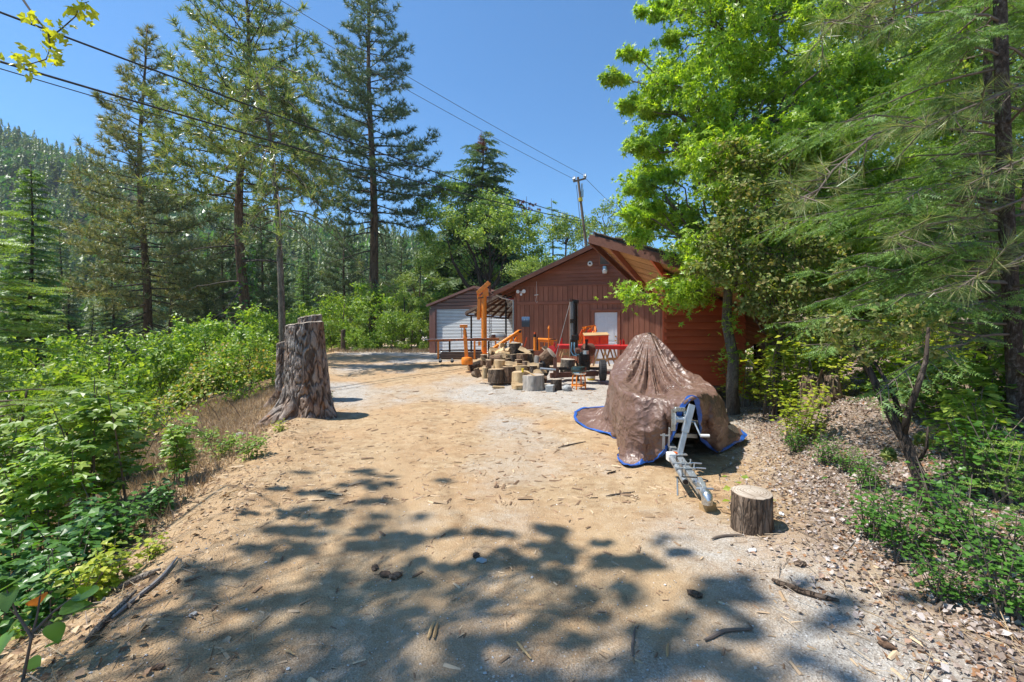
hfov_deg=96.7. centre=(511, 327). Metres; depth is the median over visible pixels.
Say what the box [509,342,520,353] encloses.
log round
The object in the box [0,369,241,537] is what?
bramble canes
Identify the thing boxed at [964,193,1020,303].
bush
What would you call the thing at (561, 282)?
workshop
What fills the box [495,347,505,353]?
log
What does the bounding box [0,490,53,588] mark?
leafy plant
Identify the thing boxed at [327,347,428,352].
dry grass
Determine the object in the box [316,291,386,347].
bush
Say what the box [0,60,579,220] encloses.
power line
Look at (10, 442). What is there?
maple sapling
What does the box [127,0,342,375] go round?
pine tree
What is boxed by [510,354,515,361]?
log round
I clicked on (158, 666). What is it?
bark chunk
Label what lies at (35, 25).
power line
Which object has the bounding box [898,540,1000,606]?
snowberry shrub
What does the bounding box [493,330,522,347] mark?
orange knuckle arm
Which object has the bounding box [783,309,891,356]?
bush
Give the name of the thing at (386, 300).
bush
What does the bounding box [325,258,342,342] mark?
fir tree
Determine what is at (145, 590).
stick
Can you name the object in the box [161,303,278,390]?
bush
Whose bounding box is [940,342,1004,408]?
leafy plant
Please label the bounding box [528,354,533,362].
log round
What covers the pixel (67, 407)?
bush
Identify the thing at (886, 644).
bark chunk
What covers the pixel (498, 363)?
log round
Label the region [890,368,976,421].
leafy plant
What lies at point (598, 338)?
tool chest
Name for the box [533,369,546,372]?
split log
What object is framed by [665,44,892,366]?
oak tree
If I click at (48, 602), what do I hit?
leafy plant
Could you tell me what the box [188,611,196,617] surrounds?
stone
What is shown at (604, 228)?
oak tree
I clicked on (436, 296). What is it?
bush
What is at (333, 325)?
bush
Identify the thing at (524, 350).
split log
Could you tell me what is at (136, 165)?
pine tree
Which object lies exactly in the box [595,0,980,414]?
sweetgum tree
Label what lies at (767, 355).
hazel bush
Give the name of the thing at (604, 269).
wall lamp
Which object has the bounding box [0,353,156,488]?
bush
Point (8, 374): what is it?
bush
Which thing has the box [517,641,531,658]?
stick
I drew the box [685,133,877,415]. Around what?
oak tree
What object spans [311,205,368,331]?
pine tree
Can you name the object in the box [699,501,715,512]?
wood block
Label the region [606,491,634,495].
stick
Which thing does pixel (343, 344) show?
post stump
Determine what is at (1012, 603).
snowberry shrub
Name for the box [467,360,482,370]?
log round
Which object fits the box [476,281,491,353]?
orange hoist
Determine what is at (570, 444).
stick
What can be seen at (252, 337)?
bush
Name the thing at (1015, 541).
snowberry shrub
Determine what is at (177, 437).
maple sapling
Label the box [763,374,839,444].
hazel bush
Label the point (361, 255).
fir tree
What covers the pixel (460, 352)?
board
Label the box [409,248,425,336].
fir tree
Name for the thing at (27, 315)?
fir sapling
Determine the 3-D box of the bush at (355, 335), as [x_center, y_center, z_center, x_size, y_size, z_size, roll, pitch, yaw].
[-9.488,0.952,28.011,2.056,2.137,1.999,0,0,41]
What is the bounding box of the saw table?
[425,338,498,362]
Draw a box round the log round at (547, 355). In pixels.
[539,348,555,364]
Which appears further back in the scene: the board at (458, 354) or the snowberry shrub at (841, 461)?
the board at (458, 354)
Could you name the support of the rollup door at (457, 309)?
in the metal garage
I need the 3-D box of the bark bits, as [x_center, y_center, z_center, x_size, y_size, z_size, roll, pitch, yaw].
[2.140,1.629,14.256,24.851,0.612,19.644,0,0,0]
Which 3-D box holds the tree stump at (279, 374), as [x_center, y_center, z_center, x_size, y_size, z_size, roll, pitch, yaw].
[-5.525,1.308,10.801,0.663,2.037,0.413,0,0,0]
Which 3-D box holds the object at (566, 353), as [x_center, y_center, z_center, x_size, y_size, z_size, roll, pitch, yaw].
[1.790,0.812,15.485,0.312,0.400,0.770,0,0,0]
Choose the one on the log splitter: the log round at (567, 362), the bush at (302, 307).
the log round at (567, 362)
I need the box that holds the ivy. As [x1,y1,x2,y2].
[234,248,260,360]
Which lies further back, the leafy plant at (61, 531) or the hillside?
the hillside
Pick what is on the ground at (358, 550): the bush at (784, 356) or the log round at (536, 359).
the bush at (784, 356)
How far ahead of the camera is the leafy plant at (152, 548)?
3.50 m
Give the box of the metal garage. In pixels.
[426,286,511,352]
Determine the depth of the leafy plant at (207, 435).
7.55 m
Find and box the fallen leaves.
[0,419,377,681]
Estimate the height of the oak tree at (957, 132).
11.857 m
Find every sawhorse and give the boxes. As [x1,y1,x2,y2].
[590,349,609,365]
[602,349,617,362]
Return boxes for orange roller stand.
[538,326,556,350]
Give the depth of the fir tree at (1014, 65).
7.38 m
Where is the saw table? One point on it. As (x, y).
(479, 340)
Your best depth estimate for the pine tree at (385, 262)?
55.46 m
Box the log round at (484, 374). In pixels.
[482,368,487,378]
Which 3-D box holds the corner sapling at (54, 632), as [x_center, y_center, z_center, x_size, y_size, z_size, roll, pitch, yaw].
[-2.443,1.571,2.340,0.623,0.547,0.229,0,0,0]
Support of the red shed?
on the ground at (358, 550)
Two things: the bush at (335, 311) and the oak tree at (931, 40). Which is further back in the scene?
the bush at (335, 311)
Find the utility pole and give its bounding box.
[573,173,587,246]
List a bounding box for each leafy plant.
[0,437,68,488]
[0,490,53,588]
[0,525,113,636]
[0,530,77,634]
[16,500,129,585]
[43,547,124,622]
[59,476,156,551]
[74,535,152,597]
[130,468,188,521]
[133,532,169,561]
[177,438,210,458]
[197,426,219,443]
[201,430,245,461]
[232,432,270,460]
[273,418,287,431]
[847,356,913,399]
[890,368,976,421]
[892,345,983,404]
[920,382,1005,454]
[929,392,1023,472]
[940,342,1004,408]
[969,344,1023,427]
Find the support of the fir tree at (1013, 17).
on the ground at (358, 550)
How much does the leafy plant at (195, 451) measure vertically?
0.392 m
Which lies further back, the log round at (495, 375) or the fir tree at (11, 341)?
the fir tree at (11, 341)
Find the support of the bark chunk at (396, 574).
on the ground at (358, 550)
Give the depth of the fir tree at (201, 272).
53.89 m
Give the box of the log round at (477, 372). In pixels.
[474,368,481,377]
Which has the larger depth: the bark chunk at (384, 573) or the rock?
the rock
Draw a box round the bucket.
[587,370,595,379]
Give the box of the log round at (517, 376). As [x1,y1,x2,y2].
[512,371,529,389]
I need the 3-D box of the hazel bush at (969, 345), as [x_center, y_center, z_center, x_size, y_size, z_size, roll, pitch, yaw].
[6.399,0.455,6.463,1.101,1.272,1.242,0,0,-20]
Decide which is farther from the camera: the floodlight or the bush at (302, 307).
the bush at (302, 307)
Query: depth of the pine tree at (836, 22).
4.16 m
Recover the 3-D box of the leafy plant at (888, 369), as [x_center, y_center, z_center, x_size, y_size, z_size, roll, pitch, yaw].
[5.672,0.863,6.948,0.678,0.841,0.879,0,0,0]
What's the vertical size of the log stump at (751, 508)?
0.345 m
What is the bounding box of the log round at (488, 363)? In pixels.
[486,359,491,372]
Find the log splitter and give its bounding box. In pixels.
[540,299,606,380]
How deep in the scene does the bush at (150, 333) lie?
17.06 m
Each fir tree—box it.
[0,164,83,424]
[0,240,35,366]
[33,227,98,346]
[52,268,93,357]
[74,304,113,395]
[86,241,141,384]
[123,261,161,355]
[161,256,197,377]
[193,232,230,326]
[197,301,215,356]
[226,271,238,332]
[257,239,286,352]
[284,271,296,314]
[292,265,316,316]
[317,256,333,306]
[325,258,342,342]
[349,250,368,337]
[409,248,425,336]
[540,199,566,260]
[742,0,1023,432]
[822,0,1023,398]
[889,0,1023,340]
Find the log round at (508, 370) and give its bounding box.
[502,366,514,382]
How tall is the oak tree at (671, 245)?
12.448 m
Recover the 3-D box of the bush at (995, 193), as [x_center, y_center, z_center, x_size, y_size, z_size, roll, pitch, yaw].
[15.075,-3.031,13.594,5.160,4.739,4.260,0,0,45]
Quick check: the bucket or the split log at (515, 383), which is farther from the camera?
the bucket
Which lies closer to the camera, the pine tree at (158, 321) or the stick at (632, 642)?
the stick at (632, 642)
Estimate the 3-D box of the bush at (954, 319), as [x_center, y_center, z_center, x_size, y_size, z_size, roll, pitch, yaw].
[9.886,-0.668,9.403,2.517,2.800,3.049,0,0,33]
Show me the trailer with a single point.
(685, 472)
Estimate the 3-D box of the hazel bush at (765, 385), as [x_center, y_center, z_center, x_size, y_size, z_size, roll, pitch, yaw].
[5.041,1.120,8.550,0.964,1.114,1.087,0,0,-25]
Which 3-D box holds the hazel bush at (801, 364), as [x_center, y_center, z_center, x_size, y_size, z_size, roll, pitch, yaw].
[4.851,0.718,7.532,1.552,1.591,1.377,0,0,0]
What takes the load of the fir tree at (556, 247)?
on the ground at (358, 550)
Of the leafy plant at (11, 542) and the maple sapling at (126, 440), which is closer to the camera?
the leafy plant at (11, 542)
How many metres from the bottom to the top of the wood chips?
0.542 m
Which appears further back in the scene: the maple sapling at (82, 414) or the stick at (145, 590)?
the maple sapling at (82, 414)
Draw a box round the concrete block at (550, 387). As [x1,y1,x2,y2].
[546,384,554,391]
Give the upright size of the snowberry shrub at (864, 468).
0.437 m
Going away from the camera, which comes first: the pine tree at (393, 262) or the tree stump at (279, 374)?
the tree stump at (279, 374)
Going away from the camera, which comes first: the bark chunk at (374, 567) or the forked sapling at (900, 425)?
the bark chunk at (374, 567)
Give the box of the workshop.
[491,245,662,363]
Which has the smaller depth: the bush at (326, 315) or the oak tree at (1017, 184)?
the oak tree at (1017, 184)
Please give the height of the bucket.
0.300 m
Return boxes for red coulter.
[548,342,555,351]
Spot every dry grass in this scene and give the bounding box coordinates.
[0,383,275,572]
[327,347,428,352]
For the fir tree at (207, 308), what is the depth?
29.93 m
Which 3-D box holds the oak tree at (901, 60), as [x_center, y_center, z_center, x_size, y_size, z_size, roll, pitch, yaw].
[10.215,-4.086,14.313,7.404,11.857,7.356,0,0,8]
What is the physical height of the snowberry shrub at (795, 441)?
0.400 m
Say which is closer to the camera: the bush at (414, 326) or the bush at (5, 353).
the bush at (5, 353)
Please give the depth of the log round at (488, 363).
13.21 m
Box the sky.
[0,0,1023,261]
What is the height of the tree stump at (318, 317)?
2.516 m
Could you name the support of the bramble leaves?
on the ground at (358, 550)
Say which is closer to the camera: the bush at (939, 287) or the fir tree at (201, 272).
the bush at (939, 287)
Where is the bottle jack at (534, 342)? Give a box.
[533,332,536,350]
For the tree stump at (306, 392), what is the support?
on the ground at (358, 550)
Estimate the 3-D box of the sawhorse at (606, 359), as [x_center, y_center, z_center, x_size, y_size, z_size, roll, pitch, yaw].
[2.968,0.959,15.435,0.584,0.651,0.770,0,0,0]
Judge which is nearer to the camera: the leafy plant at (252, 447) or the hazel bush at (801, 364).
the leafy plant at (252, 447)
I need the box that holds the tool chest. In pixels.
[583,332,608,343]
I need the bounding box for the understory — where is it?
[51,337,327,431]
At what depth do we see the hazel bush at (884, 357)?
7.41 m
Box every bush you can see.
[0,334,163,464]
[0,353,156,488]
[0,372,140,455]
[6,362,154,472]
[13,326,202,440]
[49,326,200,415]
[103,335,228,414]
[126,312,255,405]
[127,324,222,407]
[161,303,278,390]
[198,322,275,400]
[251,308,327,365]
[286,293,362,347]
[287,309,340,349]
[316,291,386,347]
[323,318,353,351]
[338,302,399,348]
[340,279,429,347]
[340,325,379,351]
[363,307,417,349]
[380,309,428,349]
[387,287,447,346]
[704,349,768,407]
[738,317,868,419]
[745,294,843,368]
[752,358,800,413]
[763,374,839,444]
[770,300,880,386]
[771,325,864,412]
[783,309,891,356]
[794,333,863,396]
[838,314,921,396]
[848,262,977,342]
[887,312,966,380]
[908,239,1002,331]
[908,316,1004,391]
[935,148,1022,252]
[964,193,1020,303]
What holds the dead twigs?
on the ground at (358, 550)
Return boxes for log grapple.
[578,325,596,343]
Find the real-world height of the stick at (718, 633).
0.027 m
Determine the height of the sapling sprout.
0.538 m
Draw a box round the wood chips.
[19,383,1020,681]
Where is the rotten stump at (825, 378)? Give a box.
[799,367,844,419]
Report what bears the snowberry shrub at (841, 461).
on the ground at (358, 550)
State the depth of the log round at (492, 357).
13.58 m
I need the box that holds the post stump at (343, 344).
[341,329,345,351]
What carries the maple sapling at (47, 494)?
on the ground at (358, 550)
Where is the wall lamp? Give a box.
[602,266,607,273]
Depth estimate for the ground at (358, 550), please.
3.35 m
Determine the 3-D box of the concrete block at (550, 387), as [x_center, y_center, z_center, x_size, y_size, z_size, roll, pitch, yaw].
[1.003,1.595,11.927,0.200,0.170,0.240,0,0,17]
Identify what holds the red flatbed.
on the sawhorse at (606, 359)
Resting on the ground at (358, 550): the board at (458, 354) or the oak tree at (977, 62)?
the oak tree at (977, 62)
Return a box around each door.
[436,309,511,352]
[595,312,616,363]
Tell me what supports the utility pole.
on the ground at (358, 550)
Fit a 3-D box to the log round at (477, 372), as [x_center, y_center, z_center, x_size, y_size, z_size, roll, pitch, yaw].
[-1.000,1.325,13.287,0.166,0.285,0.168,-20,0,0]
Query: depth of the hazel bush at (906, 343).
7.81 m
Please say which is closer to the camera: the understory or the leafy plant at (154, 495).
the leafy plant at (154, 495)
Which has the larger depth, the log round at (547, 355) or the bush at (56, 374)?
the log round at (547, 355)
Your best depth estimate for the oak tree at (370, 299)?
32.65 m
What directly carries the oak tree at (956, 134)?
on the ground at (358, 550)
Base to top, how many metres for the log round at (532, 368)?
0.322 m
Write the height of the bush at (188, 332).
4.093 m
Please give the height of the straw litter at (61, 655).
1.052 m
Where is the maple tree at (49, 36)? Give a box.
[0,0,98,82]
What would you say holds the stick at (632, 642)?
on the ground at (358, 550)
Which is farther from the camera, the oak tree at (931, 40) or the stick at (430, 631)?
the oak tree at (931, 40)
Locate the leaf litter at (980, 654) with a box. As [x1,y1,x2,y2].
[710,338,1023,681]
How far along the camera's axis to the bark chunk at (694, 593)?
2.95 m
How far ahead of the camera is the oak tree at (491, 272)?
32.98 m
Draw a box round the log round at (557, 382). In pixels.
[551,378,561,390]
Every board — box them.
[439,353,479,354]
[439,357,479,357]
[440,355,480,356]
[441,351,481,352]
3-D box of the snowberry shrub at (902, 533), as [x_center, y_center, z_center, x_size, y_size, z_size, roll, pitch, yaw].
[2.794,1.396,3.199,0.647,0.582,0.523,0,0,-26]
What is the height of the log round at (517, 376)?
0.519 m
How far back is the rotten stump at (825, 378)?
6.61 m
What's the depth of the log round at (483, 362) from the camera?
13.71 m
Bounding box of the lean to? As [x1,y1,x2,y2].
[465,295,511,349]
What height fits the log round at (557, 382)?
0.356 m
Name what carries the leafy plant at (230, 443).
on the ground at (358, 550)
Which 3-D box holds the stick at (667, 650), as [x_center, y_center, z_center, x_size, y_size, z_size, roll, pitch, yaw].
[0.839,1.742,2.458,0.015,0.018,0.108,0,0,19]
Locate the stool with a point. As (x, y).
(578, 370)
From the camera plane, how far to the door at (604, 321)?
18.34 m
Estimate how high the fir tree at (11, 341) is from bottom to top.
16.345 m
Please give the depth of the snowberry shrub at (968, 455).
3.86 m
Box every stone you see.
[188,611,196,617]
[476,557,486,562]
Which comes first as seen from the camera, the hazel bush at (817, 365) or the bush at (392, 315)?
the hazel bush at (817, 365)
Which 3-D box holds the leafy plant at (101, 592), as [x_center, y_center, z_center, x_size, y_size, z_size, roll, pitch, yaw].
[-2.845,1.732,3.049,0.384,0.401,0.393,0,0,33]
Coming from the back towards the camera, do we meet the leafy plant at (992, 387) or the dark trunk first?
the dark trunk
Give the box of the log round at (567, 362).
[560,358,574,371]
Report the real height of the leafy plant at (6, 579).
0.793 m
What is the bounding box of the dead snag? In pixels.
[513,196,540,275]
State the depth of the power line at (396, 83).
21.31 m
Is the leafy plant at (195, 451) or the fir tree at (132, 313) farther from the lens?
the fir tree at (132, 313)
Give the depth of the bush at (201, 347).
18.86 m
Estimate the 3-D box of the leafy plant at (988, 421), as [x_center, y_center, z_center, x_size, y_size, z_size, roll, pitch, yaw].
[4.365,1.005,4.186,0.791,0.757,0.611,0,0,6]
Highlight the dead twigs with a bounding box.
[712,361,1023,681]
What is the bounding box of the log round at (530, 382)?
[522,373,544,390]
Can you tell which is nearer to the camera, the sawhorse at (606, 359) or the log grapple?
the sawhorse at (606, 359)
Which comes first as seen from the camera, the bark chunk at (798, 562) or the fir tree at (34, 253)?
the bark chunk at (798, 562)
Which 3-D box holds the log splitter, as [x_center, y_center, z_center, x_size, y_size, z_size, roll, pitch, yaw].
[1.766,0.364,13.348,1.978,2.392,1.157,0,0,0]
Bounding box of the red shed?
[588,231,770,402]
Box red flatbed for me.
[554,338,627,353]
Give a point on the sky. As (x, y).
(530, 70)
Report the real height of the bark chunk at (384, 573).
0.036 m
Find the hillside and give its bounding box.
[0,118,544,351]
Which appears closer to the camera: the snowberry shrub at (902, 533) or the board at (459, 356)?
the snowberry shrub at (902, 533)
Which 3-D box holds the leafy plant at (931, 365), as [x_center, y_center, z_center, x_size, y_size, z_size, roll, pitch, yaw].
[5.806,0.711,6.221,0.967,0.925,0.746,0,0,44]
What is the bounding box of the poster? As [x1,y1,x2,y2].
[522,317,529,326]
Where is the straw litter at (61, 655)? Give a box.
[0,385,408,681]
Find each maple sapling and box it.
[0,411,68,515]
[0,436,102,550]
[23,374,158,517]
[90,399,161,486]
[156,415,205,482]
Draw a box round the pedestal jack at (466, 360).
[460,325,472,364]
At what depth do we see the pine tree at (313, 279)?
46.72 m
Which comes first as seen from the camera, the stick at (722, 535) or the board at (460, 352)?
the stick at (722, 535)
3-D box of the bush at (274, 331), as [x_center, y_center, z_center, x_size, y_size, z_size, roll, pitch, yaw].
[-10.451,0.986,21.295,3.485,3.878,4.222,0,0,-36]
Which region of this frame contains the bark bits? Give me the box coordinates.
[141,354,827,522]
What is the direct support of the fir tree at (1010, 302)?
on the ground at (358, 550)
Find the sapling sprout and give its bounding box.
[721,475,775,501]
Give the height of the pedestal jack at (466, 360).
1.380 m
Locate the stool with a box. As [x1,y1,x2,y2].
[571,366,586,389]
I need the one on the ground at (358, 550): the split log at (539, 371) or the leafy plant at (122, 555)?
the leafy plant at (122, 555)
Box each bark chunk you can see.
[152,663,164,669]
[371,564,377,570]
[379,571,390,576]
[389,571,402,578]
[473,552,479,558]
[687,589,702,597]
[793,560,806,566]
[877,639,897,649]
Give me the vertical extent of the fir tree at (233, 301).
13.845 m
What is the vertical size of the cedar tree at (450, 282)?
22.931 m
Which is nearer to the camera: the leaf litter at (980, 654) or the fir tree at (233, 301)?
the leaf litter at (980, 654)
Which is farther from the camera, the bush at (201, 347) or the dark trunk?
the bush at (201, 347)
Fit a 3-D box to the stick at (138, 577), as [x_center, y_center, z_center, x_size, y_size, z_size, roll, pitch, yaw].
[-2.553,1.723,3.125,0.229,0.093,0.045,0,0,-30]
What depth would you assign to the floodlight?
19.09 m
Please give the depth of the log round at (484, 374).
13.11 m
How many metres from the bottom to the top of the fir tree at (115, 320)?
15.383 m
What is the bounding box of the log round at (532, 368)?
[529,365,536,372]
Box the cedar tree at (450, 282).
[395,131,538,329]
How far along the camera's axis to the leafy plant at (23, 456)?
6.78 m
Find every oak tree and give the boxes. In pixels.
[342,287,395,334]
[379,283,422,342]
[391,251,447,339]
[408,175,560,289]
[500,253,549,279]
[524,210,597,268]
[559,194,656,254]
[615,218,675,250]
[652,110,882,306]
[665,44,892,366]
[717,30,981,356]
[769,2,1023,255]
[860,0,1023,299]
[876,5,1022,193]
[910,0,1023,177]
[916,78,1022,218]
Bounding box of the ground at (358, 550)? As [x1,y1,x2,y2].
[0,276,1023,681]
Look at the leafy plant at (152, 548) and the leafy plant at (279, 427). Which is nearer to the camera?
the leafy plant at (152, 548)
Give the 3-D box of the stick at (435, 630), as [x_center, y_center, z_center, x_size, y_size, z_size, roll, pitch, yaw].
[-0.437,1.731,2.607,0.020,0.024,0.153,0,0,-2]
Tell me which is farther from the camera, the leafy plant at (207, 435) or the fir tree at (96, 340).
the fir tree at (96, 340)
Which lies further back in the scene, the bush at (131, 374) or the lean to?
the lean to
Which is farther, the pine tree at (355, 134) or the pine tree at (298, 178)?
the pine tree at (355, 134)
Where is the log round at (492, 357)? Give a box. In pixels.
[489,354,502,361]
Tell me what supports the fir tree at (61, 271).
on the ground at (358, 550)
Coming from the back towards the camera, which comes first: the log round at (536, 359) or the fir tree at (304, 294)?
the fir tree at (304, 294)
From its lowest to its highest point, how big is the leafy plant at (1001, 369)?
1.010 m
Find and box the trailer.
[660,404,713,505]
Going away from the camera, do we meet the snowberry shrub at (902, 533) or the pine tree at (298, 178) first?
the snowberry shrub at (902, 533)
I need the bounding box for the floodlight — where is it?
[516,289,525,295]
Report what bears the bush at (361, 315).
on the ground at (358, 550)
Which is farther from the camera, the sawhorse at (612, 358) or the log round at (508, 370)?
the sawhorse at (612, 358)
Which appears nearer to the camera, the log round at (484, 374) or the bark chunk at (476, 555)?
the bark chunk at (476, 555)
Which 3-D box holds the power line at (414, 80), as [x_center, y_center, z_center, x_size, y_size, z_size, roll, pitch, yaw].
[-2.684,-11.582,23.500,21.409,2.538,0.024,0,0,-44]
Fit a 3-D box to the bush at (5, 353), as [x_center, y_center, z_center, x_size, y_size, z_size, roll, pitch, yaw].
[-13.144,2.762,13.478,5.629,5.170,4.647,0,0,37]
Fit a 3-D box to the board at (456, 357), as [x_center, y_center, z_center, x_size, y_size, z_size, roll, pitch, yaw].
[-2.018,1.171,17.750,1.640,0.055,0.350,0,0,0]
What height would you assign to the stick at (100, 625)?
0.048 m
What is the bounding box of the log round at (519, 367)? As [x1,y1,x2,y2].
[513,365,527,370]
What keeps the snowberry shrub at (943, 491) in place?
on the ground at (358, 550)
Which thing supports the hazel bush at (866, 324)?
on the ground at (358, 550)
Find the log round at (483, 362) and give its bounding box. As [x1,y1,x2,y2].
[480,354,486,364]
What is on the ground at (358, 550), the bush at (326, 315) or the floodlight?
the bush at (326, 315)
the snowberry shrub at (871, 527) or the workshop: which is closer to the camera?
the snowberry shrub at (871, 527)
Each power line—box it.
[0,11,577,217]
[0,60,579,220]
[0,68,576,222]
[251,0,572,178]
[281,0,582,174]
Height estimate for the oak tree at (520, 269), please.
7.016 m
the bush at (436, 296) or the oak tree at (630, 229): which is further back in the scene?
the oak tree at (630, 229)
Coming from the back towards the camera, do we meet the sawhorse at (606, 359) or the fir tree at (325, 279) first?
the fir tree at (325, 279)
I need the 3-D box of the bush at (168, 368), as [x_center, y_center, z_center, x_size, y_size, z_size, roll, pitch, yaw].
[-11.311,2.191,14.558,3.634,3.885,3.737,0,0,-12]
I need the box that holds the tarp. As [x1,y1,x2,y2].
[574,332,746,465]
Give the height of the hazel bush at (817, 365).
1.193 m
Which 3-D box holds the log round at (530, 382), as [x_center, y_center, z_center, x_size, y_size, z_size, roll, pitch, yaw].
[0.577,1.486,12.289,0.614,0.440,0.704,0,0,0]
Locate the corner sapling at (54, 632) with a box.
[0,576,100,681]
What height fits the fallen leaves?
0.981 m
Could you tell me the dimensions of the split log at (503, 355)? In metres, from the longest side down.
0.340 x 0.169 x 0.132 m
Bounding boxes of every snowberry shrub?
[773,424,807,455]
[798,428,846,465]
[822,471,915,545]
[825,444,860,473]
[844,446,901,491]
[846,481,950,565]
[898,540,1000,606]
[900,454,1015,547]
[921,485,1023,577]
[924,411,1023,495]
[935,519,1023,625]
[942,416,1023,510]
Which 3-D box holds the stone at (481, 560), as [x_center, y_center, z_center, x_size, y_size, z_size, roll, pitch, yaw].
[-0.226,1.747,3.414,0.085,0.028,0.053,0,0,33]
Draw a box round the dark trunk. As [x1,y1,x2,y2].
[753,197,765,382]
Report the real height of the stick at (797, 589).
0.043 m
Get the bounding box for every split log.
[494,353,505,357]
[505,361,516,365]
[511,382,522,385]
[518,346,529,352]
[527,362,538,367]
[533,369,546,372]
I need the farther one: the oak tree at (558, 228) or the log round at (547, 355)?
the oak tree at (558, 228)
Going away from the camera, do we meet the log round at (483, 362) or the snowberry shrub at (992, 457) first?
the snowberry shrub at (992, 457)
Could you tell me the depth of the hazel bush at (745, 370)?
9.54 m
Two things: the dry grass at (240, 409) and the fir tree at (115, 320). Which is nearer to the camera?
the dry grass at (240, 409)
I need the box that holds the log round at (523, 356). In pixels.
[516,353,528,360]
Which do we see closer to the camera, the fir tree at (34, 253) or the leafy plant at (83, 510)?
the leafy plant at (83, 510)
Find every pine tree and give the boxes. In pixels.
[25,22,233,392]
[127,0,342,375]
[127,222,203,386]
[187,219,254,352]
[208,43,384,342]
[219,209,295,338]
[285,241,327,314]
[290,0,455,329]
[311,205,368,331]
[367,227,402,329]
[381,233,418,341]
[758,0,1023,312]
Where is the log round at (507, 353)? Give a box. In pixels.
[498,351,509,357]
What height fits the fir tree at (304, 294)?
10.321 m
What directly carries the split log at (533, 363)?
on the log round at (532, 368)
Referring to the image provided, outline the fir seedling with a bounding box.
[960,439,1023,529]
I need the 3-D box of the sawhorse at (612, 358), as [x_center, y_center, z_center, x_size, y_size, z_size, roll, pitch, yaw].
[3.392,0.963,15.785,0.479,0.582,0.770,0,0,0]
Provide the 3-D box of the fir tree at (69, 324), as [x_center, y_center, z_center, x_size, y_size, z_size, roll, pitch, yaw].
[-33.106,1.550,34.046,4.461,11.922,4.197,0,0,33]
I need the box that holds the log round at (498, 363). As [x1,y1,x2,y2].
[494,359,505,367]
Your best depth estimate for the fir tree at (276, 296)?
51.77 m
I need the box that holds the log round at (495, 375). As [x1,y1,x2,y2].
[487,368,503,382]
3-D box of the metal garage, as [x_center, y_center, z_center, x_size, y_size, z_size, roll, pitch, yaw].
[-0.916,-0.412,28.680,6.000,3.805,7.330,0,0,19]
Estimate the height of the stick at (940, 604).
0.107 m
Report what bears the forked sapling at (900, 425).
on the ground at (358, 550)
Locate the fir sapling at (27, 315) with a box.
[0,209,140,507]
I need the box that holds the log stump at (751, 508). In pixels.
[730,485,773,535]
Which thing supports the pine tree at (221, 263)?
on the ground at (358, 550)
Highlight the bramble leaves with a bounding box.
[0,336,275,652]
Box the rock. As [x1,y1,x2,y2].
[562,385,571,390]
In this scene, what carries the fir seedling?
on the ground at (358, 550)
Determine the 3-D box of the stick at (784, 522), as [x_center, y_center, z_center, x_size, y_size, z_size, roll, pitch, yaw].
[2.626,1.679,4.411,0.415,0.064,1.679,0,0,28]
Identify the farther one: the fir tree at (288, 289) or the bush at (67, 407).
the fir tree at (288, 289)
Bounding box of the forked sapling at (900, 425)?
[820,286,955,513]
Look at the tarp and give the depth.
6.34 m
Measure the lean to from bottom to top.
3.326 m
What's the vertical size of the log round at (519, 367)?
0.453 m
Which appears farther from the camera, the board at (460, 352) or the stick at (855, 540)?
the board at (460, 352)
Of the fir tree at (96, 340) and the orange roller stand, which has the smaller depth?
the orange roller stand
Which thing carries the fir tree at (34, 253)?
on the ground at (358, 550)
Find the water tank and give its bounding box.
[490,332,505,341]
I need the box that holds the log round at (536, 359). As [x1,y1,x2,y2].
[534,355,539,362]
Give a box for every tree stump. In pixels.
[256,321,337,426]
[264,341,284,406]
[297,314,321,322]
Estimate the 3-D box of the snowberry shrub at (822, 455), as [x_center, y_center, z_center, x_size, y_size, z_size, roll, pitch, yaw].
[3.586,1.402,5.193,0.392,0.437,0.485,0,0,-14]
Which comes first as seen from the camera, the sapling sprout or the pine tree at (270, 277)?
the sapling sprout
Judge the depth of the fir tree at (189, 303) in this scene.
45.88 m
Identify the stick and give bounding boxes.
[84,589,136,643]
[111,556,177,618]
[119,568,160,589]
[427,621,434,638]
[433,622,438,637]
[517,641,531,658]
[558,441,585,447]
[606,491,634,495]
[631,626,635,655]
[666,643,668,656]
[704,627,752,640]
[711,534,743,539]
[765,476,817,539]
[771,578,839,601]
[842,511,905,556]
[934,581,989,610]
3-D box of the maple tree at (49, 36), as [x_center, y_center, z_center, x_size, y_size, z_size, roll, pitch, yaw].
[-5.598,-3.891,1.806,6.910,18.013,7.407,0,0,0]
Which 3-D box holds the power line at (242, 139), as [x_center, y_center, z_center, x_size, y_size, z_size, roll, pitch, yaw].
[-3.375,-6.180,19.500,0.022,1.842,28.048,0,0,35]

